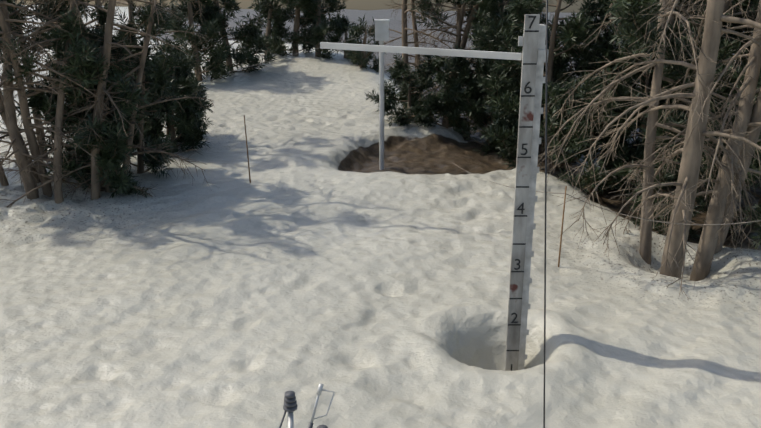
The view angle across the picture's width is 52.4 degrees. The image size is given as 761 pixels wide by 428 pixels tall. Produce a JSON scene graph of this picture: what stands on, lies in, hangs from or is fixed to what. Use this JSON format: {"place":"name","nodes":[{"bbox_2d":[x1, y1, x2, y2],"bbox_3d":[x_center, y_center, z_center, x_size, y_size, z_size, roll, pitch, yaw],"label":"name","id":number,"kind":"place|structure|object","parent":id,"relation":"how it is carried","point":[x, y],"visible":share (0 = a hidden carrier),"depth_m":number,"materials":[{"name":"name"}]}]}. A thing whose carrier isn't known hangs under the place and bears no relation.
{"place":"outdoors","nodes":[
{"label":"outdoors","id":0,"kind":"place"},
{"bbox_2d":[16,0,694,12],"label":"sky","id":1,"kind":"structure","parent":0,"point":[350,4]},
{"bbox_2d":[0,5,760,427],"bbox_3d":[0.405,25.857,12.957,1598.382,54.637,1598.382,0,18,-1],"label":"snow ground","id":2,"kind":"structure","parent":0,"point":[316,253],"depth_m":4.75,"materials":[{"name":"white snow"}]},
{"bbox_2d":[0,0,90,157],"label":"pine","id":3,"kind":"object","parent":2,"relation":"on","point":[17,17],"visible":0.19,"depth_m":7.25,"materials":[{"name":"green plant"}]},
{"bbox_2d":[15,0,180,197],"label":"pine","id":4,"kind":"object","parent":2,"relation":"on","point":[114,150],"visible":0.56,"depth_m":6.50,"materials":[{"name":"green plant"}]},
{"bbox_2d":[0,0,216,207],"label":"pine","id":5,"kind":"object","parent":2,"relation":"on","point":[32,173],"visible":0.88,"depth_m":6.21,"materials":[{"name":"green plant"}]},
{"bbox_2d":[27,0,209,59],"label":"pine","id":6,"kind":"object","parent":2,"relation":"on","point":[98,2],"visible":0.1,"depth_m":8.40,"materials":[{"name":"green plant"}]},
{"bbox_2d":[105,33,215,152],"bbox_3d":[-2.392,-1.264,8.326,1.307,1.397,1.550,0,18,-1],"label":"pine","id":7,"kind":"object","parent":2,"relation":"on","point":[189,126],"visible":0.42,"depth_m":8.00,"materials":[{"name":"green plant"}]},
{"bbox_2d":[150,0,237,80],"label":"evergreen tree","id":8,"kind":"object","parent":2,"relation":"on","point":[215,66],"depth_m":11.49,"materials":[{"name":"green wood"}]},
{"bbox_2d":[184,0,274,72],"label":"evergreen tree","id":9,"kind":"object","parent":2,"relation":"on","point":[249,35],"depth_m":11.98,"materials":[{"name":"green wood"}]},
{"bbox_2d":[246,0,291,54],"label":"evergreen tree","id":10,"kind":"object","parent":2,"relation":"on","point":[278,30],"depth_m":13.09,"materials":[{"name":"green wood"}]},
{"bbox_2d":[261,0,331,55],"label":"evergreen tree","id":11,"kind":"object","parent":2,"relation":"on","point":[278,48],"depth_m":12.91,"materials":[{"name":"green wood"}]},
{"bbox_2d":[279,383,334,427],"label":"instrument mast","id":12,"kind":"object","parent":2,"relation":"on","point":[290,404],"visible":1,"depth_m":1.78,"materials":[{"name":"grey metal"}]},
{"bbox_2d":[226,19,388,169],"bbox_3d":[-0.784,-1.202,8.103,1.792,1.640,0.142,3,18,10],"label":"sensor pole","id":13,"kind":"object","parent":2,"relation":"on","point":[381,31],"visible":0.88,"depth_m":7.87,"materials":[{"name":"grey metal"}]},
{"bbox_2d":[283,0,355,59],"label":"evergreen tree","id":14,"kind":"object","parent":2,"relation":"on","point":[320,32],"depth_m":12.80,"materials":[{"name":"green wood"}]},
{"bbox_2d":[327,13,359,60],"bbox_3d":[-0.571,-2.877,12.798,0.699,0.911,0.795,0,18,-1],"label":"evergreen shrub","id":15,"kind":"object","parent":2,"relation":"on","point":[340,27],"depth_m":12.69,"materials":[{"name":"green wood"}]},
{"bbox_2d":[344,15,386,71],"bbox_3d":[-0.290,-2.629,12.179,0.789,1.018,0.685,-17,25,-42],"label":"evergreen shrub","id":16,"kind":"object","parent":2,"relation":"on","point":[362,60],"depth_m":12.11,"materials":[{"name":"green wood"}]},
{"bbox_2d":[244,115,566,266],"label":"thin marker stakes","id":17,"kind":"object","parent":2,"relation":"on","point":[563,205],"visible":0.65,"depth_m":5.14,"materials":[{"name":"brown wood"}]},
{"bbox_2d":[320,13,549,370],"bbox_3d":[0.226,0.033,4.211,1.254,2.215,0.123,8,20,23],"label":"snow stake","id":18,"kind":"object","parent":2,"relation":"on","point":[532,55],"visible":1,"depth_m":3.89,"materials":[{"name":"paint"}]},
{"bbox_2d":[364,0,557,126],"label":"pine","id":19,"kind":"object","parent":2,"relation":"on","point":[425,5],"visible":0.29,"depth_m":9.52,"materials":[{"name":"green plant"}]},
{"bbox_2d":[365,31,579,155],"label":"shrubs","id":20,"kind":"object","parent":2,"relation":"on","point":[429,106],"visible":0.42,"depth_m":9.23,"materials":[{"name":"green plant"}]},
{"bbox_2d":[449,0,759,196],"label":"conifers","id":21,"kind":"object","parent":2,"relation":"on","point":[578,29],"visible":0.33,"depth_m":7.82,"materials":[{"name":"green plant"}]},
{"bbox_2d":[452,162,760,224],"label":"boundary rope","id":22,"kind":"object","parent":2,"relation":"on","point":[632,216],"visible":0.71,"depth_m":4.90,"materials":[{"name":"brown"}]},
{"bbox_2d":[538,0,760,298],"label":"bare tree","id":23,"kind":"object","parent":2,"relation":"on","point":[701,67],"visible":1,"depth_m":5.17,"materials":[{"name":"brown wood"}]},
{"bbox_2d":[539,75,760,249],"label":"shrubs","id":24,"kind":"object","parent":2,"relation":"on","point":[627,154],"visible":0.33,"depth_m":6.92,"materials":[{"name":"plant"}]},
{"bbox_2d":[609,0,760,213],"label":"pines","id":25,"kind":"object","parent":2,"relation":"on","point":[727,52],"visible":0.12,"depth_m":6.69,"materials":[{"name":"green plant"}]},
{"bbox_2d":[655,0,759,170],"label":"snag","id":26,"kind":"object","parent":2,"relation":"on","point":[727,5],"visible":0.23,"depth_m":6.82,"materials":[{"name":"brown wood"}]},
{"bbox_2d":[543,0,547,427],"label":"hanging cable","id":27,"kind":"object","parent":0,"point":[545,209],"visible":1,"depth_m":1.87,"materials":[{"name":"grey plastic"}]}
]}

